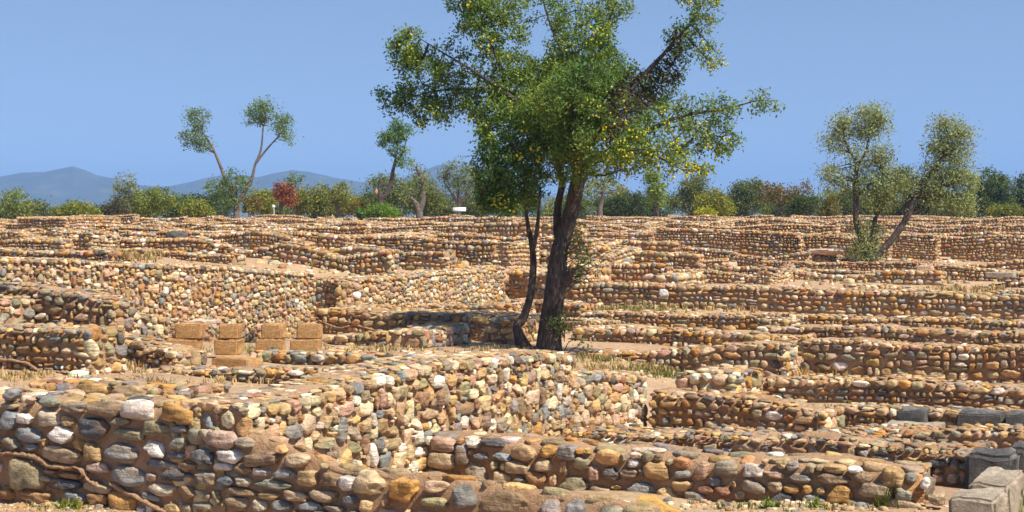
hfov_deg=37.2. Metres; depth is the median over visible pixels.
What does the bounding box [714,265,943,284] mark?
rubble wall
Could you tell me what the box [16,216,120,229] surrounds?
rubble wall
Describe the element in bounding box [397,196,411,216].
thicket bush
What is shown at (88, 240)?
rubble wall
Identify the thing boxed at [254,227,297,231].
rubble wall
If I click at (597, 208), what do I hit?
thicket bush
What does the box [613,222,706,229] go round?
rubble wall
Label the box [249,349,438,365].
rubble wall
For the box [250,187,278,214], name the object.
bush
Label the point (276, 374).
rubble wall
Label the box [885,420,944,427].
stone slab
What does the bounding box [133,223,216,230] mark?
rubble wall
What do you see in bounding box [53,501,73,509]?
weed
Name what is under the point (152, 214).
thicket bush
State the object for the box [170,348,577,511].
rubble wall
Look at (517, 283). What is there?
rubble wall
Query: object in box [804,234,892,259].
rubble wall
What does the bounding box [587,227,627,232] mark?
rubble wall
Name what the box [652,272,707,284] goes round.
rubble wall
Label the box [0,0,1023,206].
sky
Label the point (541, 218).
rubble wall
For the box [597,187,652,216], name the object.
bush
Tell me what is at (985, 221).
rubble wall
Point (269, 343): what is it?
stone block
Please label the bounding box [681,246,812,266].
rubble wall
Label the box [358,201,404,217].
bush
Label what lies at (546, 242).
rubble wall
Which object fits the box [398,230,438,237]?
rubble wall
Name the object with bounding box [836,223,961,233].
rubble wall
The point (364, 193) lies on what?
thicket bush
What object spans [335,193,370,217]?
bush
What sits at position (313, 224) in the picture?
rubble wall
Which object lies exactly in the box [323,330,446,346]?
rubble wall
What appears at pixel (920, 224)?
rubble wall
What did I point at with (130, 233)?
rubble wall
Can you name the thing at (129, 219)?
rubble wall
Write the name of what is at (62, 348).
rubble wall
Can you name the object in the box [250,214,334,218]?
rubble wall
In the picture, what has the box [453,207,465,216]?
info panel
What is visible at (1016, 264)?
rubble wall
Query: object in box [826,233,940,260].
rubble wall
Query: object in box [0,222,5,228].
rubble wall
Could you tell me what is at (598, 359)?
dry grass
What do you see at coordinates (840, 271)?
rubble wall
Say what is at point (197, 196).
thicket bush
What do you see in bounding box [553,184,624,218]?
bush
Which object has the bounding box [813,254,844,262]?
rubble wall
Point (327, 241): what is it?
rubble wall
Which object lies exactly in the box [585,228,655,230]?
rubble wall
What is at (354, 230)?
rubble wall
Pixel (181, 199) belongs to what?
bush
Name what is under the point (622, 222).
rubble wall
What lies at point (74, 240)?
rubble wall
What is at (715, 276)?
rubble wall
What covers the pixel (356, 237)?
rubble wall
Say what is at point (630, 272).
rubble wall
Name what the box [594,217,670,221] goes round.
rubble wall
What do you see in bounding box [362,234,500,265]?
rubble wall
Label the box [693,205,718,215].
bush
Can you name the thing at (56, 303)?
rubble wall
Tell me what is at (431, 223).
rubble wall
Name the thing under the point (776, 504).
green weeds
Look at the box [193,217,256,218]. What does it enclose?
rubble wall
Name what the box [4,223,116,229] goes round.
rubble wall
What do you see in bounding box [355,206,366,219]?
bush
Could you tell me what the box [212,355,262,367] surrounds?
stone slab
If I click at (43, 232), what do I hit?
rubble wall
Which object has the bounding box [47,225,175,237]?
rubble wall
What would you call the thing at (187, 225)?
rubble wall
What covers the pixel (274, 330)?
stone block
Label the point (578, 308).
rubble wall
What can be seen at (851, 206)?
thicket bush
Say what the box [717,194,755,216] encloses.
thicket bush
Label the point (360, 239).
rubble wall
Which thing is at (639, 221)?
rubble wall
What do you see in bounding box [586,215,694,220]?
rubble wall
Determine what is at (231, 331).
stone block
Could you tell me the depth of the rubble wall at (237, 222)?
65.86 m
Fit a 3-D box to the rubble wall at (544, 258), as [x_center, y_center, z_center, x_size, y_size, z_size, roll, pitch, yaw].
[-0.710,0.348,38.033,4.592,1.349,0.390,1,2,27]
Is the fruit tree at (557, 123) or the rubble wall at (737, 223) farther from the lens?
the rubble wall at (737, 223)
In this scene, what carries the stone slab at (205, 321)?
on the stone block at (190, 330)
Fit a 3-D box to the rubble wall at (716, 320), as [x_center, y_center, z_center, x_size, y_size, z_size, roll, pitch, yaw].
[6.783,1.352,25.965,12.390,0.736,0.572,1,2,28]
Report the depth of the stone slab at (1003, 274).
38.04 m
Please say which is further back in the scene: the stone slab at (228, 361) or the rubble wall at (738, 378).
the rubble wall at (738, 378)
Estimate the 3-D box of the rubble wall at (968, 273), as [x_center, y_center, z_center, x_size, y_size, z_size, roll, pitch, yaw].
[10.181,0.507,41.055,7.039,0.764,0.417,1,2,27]
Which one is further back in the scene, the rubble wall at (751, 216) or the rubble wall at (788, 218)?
the rubble wall at (751, 216)
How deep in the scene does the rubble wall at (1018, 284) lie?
38.11 m
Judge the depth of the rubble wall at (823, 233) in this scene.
51.99 m
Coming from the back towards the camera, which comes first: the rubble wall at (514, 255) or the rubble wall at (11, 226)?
the rubble wall at (11, 226)
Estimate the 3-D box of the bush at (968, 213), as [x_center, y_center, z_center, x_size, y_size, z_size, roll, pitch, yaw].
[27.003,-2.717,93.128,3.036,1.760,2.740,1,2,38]
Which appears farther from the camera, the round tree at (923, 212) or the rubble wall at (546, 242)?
the round tree at (923, 212)
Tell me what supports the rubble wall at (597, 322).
on the ground at (622, 494)
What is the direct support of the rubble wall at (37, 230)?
on the ground at (622, 494)
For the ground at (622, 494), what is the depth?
20.81 m
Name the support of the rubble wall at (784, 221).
on the ground at (622, 494)
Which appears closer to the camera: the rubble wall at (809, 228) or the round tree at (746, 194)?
the rubble wall at (809, 228)
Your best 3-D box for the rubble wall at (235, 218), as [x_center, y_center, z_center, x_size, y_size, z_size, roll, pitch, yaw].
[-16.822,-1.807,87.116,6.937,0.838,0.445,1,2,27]
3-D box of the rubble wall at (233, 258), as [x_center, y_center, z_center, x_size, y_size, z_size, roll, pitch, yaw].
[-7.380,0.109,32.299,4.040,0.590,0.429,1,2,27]
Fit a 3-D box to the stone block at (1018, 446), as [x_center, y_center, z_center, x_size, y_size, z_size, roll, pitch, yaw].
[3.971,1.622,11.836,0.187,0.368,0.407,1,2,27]
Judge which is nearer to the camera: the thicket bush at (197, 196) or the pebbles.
the pebbles
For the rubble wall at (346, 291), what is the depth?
28.13 m
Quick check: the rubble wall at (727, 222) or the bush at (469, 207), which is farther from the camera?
the bush at (469, 207)
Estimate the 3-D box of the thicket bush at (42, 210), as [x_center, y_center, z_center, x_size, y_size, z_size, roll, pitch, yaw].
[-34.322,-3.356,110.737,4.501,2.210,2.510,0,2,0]
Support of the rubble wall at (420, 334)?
on the ground at (622, 494)
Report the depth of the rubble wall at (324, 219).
85.84 m
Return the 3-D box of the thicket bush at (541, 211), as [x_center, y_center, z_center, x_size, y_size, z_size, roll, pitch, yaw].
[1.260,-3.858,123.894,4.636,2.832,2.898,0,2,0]
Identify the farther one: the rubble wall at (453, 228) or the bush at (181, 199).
the bush at (181, 199)
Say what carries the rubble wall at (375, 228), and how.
on the ground at (622, 494)
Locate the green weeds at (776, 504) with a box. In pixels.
[10,303,1023,511]
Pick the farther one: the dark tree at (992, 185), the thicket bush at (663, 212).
the thicket bush at (663, 212)
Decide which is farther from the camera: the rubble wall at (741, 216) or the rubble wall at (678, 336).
the rubble wall at (741, 216)
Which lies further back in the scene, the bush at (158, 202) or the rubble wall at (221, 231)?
the bush at (158, 202)
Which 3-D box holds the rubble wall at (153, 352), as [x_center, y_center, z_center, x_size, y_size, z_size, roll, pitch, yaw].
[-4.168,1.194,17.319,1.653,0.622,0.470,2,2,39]
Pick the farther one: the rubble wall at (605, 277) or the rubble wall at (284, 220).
the rubble wall at (284, 220)
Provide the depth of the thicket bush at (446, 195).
116.13 m
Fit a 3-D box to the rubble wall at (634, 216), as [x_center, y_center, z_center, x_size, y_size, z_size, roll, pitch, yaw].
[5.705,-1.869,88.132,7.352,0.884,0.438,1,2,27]
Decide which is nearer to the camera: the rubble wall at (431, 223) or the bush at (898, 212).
the rubble wall at (431, 223)
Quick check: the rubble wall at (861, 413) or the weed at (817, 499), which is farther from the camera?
the rubble wall at (861, 413)
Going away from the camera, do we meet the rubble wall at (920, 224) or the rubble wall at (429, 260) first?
the rubble wall at (429, 260)
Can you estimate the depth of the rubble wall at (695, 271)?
39.12 m
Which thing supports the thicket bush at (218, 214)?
on the ground at (622, 494)
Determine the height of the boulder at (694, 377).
0.095 m
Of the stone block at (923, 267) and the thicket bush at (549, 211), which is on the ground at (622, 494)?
the thicket bush at (549, 211)
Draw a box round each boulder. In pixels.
[166,231,188,237]
[659,289,668,298]
[691,373,698,380]
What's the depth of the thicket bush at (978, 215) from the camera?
112.69 m
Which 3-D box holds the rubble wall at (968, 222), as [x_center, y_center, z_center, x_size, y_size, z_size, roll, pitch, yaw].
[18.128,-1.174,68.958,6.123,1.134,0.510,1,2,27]
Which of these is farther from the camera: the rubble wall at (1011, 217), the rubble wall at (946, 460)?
the rubble wall at (1011, 217)
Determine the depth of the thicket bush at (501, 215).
116.00 m
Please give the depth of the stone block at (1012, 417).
14.59 m
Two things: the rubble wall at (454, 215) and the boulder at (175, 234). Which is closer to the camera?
the boulder at (175, 234)
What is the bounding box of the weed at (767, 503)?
[753,495,773,508]
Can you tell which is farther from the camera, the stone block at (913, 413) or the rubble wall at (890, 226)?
the rubble wall at (890, 226)
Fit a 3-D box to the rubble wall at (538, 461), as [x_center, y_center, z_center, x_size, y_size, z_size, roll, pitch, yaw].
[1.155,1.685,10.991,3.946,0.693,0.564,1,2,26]
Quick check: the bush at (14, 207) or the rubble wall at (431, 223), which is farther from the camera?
the bush at (14, 207)
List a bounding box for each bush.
[0,186,39,218]
[0,201,19,218]
[21,195,60,216]
[47,197,103,215]
[94,196,131,214]
[122,198,164,217]
[126,180,179,217]
[159,198,177,217]
[167,191,198,217]
[175,197,217,217]
[178,191,220,217]
[198,189,241,216]
[240,192,264,216]
[249,188,296,214]
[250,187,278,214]
[268,182,307,215]
[269,179,301,214]
[284,179,335,218]
[300,193,345,218]
[326,185,345,217]
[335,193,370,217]
[354,186,394,205]
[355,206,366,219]
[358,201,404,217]
[359,170,414,210]
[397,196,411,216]
[399,174,452,216]
[427,189,460,216]
[435,198,492,215]
[454,194,485,216]
[487,190,524,216]
[516,203,548,216]
[540,193,562,216]
[545,191,595,219]
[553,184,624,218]
[590,199,617,216]
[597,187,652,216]
[611,193,652,216]
[641,189,680,216]
[664,173,714,215]
[675,187,705,215]
[690,184,741,216]
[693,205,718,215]
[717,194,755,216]
[753,178,815,216]
[756,197,777,215]
[763,195,802,216]
[783,191,824,216]
[808,186,839,215]
[815,192,846,215]
[834,186,872,215]
[834,188,866,215]
[861,200,918,215]
[927,199,977,217]
[970,192,984,217]
[980,202,1023,217]
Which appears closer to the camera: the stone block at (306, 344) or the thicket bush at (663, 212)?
the stone block at (306, 344)
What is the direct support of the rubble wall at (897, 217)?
on the ground at (622, 494)
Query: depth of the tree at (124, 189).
96.80 m
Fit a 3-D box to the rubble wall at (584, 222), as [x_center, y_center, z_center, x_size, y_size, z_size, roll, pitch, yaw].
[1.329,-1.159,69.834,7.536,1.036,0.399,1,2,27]
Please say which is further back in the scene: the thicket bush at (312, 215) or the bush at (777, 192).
the thicket bush at (312, 215)
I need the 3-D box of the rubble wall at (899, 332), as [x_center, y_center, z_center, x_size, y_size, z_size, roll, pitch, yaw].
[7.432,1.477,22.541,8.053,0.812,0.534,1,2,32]
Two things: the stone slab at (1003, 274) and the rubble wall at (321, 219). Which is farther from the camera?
the rubble wall at (321, 219)
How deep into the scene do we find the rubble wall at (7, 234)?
40.19 m
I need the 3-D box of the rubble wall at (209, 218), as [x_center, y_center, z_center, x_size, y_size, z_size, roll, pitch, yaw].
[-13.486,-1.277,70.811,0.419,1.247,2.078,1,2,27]
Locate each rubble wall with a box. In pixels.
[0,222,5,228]
[0,230,46,240]
[0,237,72,249]
[0,247,121,261]
[0,256,316,342]
[0,281,135,333]
[0,294,169,341]
[0,321,127,374]
[0,386,680,511]
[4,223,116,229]
[5,228,44,233]
[6,219,17,222]
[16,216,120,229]
[16,232,100,250]
[29,375,230,398]
[39,230,47,235]
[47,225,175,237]
[49,230,81,238]
[72,214,139,224]
[77,232,120,250]
[81,229,315,249]
[88,247,245,264]
[119,230,156,238]
[120,236,399,274]
[121,220,166,225]
[125,332,206,368]
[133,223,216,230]
[139,216,188,223]
[141,363,356,383]
[153,222,173,224]
[166,221,303,228]
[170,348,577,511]
[181,219,276,224]
[191,217,263,219]
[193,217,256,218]
[198,230,233,232]
[205,215,227,220]
[209,224,241,230]
[215,217,320,223]
[218,230,354,248]
[236,225,370,234]
[238,219,384,233]
[238,229,362,243]
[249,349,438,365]
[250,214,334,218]
[254,218,322,220]
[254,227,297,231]
[283,217,367,219]
[306,223,328,226]
[313,265,505,321]
[315,304,540,344]
[316,276,361,307]
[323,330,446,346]
[325,220,344,223]
[327,243,455,269]
[330,220,420,224]
[339,230,412,235]
[343,218,367,220]
[357,232,414,243]
[362,221,457,226]
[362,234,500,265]
[368,216,520,223]
[384,224,473,232]
[385,322,471,347]
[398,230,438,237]
[405,301,535,313]
[426,430,945,508]
[436,233,597,260]
[447,222,473,223]
[449,214,474,217]
[458,232,655,240]
[462,216,588,220]
[472,221,587,238]
[496,239,540,269]
[506,269,599,299]
[510,298,596,317]
[521,220,596,225]
[539,250,568,270]
[540,219,649,223]
[561,317,620,331]
[562,424,997,487]
[568,259,673,282]
[568,262,611,282]
[571,281,1023,320]
[571,326,816,355]
[573,368,647,427]
[575,340,798,376]
[579,223,632,230]
[579,309,1023,330]
[582,221,638,225]
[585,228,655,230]
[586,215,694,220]
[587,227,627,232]
[587,237,680,252]
[593,216,669,220]
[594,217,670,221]
[596,241,620,246]
[596,246,703,269]
[599,245,641,263]
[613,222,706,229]
[622,230,655,232]
[638,221,665,228]
[648,387,844,432]
[649,218,760,226]
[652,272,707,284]
[655,227,804,257]
[667,214,773,218]
[672,269,757,283]
[675,364,764,391]
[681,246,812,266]
[683,221,710,227]
[684,223,840,233]
[685,269,702,273]
[691,217,802,221]
[703,258,728,269]
[706,218,764,223]
[707,219,734,226]
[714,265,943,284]
[722,216,784,217]
[756,323,1023,345]
[757,263,795,284]
[757,314,810,326]
[760,217,809,221]
[761,260,1023,281]
[763,373,1023,408]
[764,218,882,224]
[791,215,860,219]
[796,267,947,283]
[800,337,1023,383]
[804,231,832,234]
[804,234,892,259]
[811,219,959,225]
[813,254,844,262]
[817,423,1023,447]
[824,219,844,220]
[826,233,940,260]
[834,402,1023,428]
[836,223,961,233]
[840,257,1023,270]
[843,283,1023,294]
[844,287,938,291]
[845,217,981,225]
[860,215,991,218]
[865,233,959,256]
[883,229,1023,236]
[909,223,978,227]
[910,216,1000,225]
[921,224,1001,232]
[949,234,1023,261]
[965,216,1023,219]
[984,223,1023,226]
[988,280,1023,287]
[991,268,1022,272]
[1001,219,1023,223]
[1005,224,1023,231]
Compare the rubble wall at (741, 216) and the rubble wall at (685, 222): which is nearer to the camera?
the rubble wall at (685, 222)
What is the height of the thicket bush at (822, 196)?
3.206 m
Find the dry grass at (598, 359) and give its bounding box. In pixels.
[0,247,1012,511]
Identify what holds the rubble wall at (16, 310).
on the ground at (622, 494)
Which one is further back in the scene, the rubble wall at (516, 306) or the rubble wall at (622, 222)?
the rubble wall at (622, 222)
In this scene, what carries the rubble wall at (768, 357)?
on the ground at (622, 494)
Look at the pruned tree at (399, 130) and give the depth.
89.78 m
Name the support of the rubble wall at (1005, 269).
on the ground at (622, 494)
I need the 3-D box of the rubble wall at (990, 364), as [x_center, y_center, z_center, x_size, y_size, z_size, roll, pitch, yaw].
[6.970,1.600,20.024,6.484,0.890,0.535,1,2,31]
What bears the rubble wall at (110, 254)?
on the ground at (622, 494)
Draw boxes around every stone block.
[167,337,202,350]
[175,322,206,338]
[214,338,243,354]
[219,323,243,338]
[256,338,285,349]
[261,322,286,338]
[290,338,322,350]
[297,322,322,338]
[896,405,930,422]
[916,265,933,269]
[949,487,1007,511]
[956,407,1006,426]
[964,447,1020,488]
[969,466,1023,511]
[1005,409,1023,424]
[1011,440,1023,472]
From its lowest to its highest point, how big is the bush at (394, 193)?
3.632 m
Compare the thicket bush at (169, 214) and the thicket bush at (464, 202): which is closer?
the thicket bush at (464, 202)
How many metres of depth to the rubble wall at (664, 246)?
46.00 m
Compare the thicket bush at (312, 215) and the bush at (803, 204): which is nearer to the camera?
the bush at (803, 204)
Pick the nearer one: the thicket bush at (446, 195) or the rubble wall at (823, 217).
the rubble wall at (823, 217)
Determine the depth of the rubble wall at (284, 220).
67.18 m
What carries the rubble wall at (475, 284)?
on the ground at (622, 494)
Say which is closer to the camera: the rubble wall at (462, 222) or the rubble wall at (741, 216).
the rubble wall at (462, 222)
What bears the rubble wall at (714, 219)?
on the ground at (622, 494)
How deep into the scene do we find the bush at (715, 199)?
98.58 m
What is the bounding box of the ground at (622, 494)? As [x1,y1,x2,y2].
[0,212,1023,511]
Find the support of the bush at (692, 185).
on the ground at (622, 494)
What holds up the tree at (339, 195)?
on the ground at (622, 494)
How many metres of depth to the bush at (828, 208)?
97.73 m
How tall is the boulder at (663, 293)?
0.214 m
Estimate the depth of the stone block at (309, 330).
18.87 m
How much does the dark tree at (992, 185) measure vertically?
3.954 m
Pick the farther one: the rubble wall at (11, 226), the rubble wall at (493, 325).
the rubble wall at (11, 226)
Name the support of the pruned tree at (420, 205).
on the ground at (622, 494)
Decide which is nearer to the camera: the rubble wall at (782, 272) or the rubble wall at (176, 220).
the rubble wall at (782, 272)
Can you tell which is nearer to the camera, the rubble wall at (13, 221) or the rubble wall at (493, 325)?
the rubble wall at (493, 325)
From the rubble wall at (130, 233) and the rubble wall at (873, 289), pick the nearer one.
the rubble wall at (873, 289)
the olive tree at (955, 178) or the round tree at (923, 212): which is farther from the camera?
the round tree at (923, 212)
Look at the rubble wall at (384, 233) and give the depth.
40.72 m
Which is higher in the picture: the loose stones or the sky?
the sky
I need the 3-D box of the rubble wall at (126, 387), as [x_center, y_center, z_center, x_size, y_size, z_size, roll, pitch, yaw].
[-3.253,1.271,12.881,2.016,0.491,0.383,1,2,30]
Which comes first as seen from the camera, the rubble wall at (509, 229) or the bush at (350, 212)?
the rubble wall at (509, 229)
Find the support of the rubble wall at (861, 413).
on the ground at (622, 494)
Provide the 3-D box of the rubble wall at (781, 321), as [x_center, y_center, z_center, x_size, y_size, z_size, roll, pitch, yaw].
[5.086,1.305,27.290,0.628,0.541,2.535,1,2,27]
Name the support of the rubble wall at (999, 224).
on the ground at (622, 494)
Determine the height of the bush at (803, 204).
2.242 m
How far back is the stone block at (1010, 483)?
9.81 m
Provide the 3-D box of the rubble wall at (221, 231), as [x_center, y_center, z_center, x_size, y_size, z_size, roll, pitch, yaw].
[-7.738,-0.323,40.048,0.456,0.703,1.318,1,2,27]
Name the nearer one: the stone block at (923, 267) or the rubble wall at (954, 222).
the stone block at (923, 267)
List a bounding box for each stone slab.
[183,318,220,324]
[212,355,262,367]
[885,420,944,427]
[986,272,1015,277]
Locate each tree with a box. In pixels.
[108,170,141,214]
[175,94,303,217]
[282,171,305,214]
[320,180,357,217]
[370,0,786,352]
[375,116,420,203]
[399,160,433,217]
[432,155,476,214]
[583,173,630,215]
[639,168,673,216]
[725,175,773,216]
[807,94,996,261]
[889,163,946,215]
[964,164,1022,216]
[1009,171,1023,216]
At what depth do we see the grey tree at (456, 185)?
98.74 m
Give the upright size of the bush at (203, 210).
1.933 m
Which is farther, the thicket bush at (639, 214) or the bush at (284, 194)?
the thicket bush at (639, 214)
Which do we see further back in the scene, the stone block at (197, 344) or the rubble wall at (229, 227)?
the rubble wall at (229, 227)
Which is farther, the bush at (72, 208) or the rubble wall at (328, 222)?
the bush at (72, 208)
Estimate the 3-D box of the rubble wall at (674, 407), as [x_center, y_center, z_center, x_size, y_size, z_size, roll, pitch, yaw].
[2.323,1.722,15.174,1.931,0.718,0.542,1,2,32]
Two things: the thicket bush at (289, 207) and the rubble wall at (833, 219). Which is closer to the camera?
the rubble wall at (833, 219)
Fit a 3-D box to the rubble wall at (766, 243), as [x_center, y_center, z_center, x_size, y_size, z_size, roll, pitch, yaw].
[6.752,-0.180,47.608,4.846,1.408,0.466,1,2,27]
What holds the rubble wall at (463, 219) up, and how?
on the ground at (622, 494)
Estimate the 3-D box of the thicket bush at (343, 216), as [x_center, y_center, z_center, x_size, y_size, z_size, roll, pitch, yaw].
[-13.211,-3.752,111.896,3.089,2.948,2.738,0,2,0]
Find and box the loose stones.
[140,251,1023,337]
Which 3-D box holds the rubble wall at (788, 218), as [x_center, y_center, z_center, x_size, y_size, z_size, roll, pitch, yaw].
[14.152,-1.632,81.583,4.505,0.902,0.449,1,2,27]
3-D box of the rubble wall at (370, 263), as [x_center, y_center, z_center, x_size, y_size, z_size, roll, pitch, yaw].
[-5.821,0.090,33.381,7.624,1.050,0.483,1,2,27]
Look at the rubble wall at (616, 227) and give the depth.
60.64 m
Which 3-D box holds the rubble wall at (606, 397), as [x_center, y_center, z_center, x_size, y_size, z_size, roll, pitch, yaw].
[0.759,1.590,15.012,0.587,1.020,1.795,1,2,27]
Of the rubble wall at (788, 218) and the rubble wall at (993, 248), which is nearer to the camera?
the rubble wall at (993, 248)
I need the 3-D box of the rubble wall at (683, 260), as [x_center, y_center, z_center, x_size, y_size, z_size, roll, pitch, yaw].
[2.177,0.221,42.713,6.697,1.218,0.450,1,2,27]
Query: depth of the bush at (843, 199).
100.52 m
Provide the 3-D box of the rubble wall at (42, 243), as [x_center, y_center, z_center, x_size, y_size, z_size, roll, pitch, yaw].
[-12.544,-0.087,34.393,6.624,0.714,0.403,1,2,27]
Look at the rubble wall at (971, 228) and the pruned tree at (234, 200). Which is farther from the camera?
the pruned tree at (234, 200)
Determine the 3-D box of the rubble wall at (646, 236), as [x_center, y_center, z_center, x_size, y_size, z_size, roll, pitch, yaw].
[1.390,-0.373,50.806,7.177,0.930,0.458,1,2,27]
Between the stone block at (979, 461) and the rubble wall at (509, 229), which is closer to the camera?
the stone block at (979, 461)
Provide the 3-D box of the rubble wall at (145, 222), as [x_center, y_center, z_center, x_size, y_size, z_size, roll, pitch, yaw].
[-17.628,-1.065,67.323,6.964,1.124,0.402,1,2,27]
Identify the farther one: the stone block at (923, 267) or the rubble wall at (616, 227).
the rubble wall at (616, 227)
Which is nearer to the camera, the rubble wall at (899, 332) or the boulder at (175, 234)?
the rubble wall at (899, 332)
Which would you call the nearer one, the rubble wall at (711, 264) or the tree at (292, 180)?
the rubble wall at (711, 264)
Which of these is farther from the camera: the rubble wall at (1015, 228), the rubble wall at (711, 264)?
the rubble wall at (1015, 228)
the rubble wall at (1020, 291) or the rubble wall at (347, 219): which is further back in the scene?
the rubble wall at (347, 219)
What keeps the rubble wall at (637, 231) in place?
on the ground at (622, 494)
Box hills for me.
[0,165,756,212]
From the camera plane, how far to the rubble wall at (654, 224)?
60.75 m
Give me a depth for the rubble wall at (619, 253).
41.16 m
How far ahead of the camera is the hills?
3058.55 m
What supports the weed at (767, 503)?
on the ground at (622, 494)
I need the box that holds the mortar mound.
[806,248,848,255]
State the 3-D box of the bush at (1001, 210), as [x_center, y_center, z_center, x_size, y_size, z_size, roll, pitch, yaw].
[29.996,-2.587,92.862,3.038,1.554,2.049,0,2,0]
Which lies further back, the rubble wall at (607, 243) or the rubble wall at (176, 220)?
the rubble wall at (176, 220)
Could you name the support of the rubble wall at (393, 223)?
on the ground at (622, 494)
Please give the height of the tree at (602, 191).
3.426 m
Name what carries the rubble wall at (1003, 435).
on the ground at (622, 494)
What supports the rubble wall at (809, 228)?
on the ground at (622, 494)
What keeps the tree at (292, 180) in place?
on the ground at (622, 494)
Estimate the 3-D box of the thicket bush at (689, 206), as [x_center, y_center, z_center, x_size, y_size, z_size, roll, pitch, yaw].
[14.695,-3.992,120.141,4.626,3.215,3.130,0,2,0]
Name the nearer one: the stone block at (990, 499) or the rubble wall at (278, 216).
the stone block at (990, 499)
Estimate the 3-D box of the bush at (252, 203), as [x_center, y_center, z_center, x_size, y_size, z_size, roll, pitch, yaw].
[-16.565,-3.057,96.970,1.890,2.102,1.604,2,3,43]
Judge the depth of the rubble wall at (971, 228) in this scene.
60.84 m
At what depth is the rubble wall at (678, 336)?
24.49 m
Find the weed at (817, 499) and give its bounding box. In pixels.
[806,495,825,507]
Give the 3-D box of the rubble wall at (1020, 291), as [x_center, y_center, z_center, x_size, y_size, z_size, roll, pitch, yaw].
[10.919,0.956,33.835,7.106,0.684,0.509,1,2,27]
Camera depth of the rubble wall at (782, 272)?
39.08 m
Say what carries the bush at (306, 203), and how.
on the ground at (622, 494)
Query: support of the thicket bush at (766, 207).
on the ground at (622, 494)
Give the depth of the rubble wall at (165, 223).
63.94 m
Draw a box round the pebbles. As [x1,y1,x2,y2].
[0,258,1023,511]
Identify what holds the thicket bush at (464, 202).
on the ground at (622, 494)
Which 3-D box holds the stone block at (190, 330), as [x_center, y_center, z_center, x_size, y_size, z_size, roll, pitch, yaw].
[-3.939,0.911,18.658,0.350,0.205,0.202,0,2,12]
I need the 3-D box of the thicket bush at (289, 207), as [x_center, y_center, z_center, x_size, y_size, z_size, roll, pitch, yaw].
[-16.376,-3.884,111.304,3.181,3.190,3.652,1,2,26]
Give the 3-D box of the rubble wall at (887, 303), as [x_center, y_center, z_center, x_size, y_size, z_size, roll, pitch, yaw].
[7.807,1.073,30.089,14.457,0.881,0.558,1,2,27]
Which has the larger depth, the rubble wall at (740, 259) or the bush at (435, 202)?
the bush at (435, 202)
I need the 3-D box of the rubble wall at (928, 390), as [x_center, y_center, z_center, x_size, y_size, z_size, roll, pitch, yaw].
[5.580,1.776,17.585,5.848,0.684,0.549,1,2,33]
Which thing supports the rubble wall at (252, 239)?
on the ground at (622, 494)
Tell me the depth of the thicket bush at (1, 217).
112.62 m
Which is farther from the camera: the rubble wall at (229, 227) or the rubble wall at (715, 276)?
the rubble wall at (229, 227)
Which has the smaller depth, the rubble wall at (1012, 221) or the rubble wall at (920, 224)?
the rubble wall at (920, 224)
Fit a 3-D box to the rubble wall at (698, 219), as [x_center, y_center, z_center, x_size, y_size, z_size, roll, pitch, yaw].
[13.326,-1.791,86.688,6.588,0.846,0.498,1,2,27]
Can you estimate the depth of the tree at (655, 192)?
94.75 m
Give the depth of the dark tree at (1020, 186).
98.66 m
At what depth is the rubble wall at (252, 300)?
23.26 m
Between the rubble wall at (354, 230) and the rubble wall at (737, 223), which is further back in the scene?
the rubble wall at (737, 223)
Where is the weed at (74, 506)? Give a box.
[69,497,89,509]
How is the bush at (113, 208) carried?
on the ground at (622, 494)
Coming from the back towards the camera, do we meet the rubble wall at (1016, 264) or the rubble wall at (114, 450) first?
the rubble wall at (1016, 264)
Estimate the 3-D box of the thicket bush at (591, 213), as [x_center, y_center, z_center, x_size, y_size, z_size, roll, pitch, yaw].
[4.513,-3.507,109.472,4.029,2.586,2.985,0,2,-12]
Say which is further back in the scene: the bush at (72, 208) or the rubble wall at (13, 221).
the bush at (72, 208)
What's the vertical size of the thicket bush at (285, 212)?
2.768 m
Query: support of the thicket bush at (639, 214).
on the ground at (622, 494)
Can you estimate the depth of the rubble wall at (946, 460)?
12.24 m
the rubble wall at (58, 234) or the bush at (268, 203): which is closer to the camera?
the rubble wall at (58, 234)
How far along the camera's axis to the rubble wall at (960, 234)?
51.82 m
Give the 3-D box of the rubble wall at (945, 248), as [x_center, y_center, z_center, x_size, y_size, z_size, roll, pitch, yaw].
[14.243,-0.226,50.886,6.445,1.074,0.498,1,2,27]
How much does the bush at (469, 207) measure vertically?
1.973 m
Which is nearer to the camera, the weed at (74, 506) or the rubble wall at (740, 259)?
the weed at (74, 506)
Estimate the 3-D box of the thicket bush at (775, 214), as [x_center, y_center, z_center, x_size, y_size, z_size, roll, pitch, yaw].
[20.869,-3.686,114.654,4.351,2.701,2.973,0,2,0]

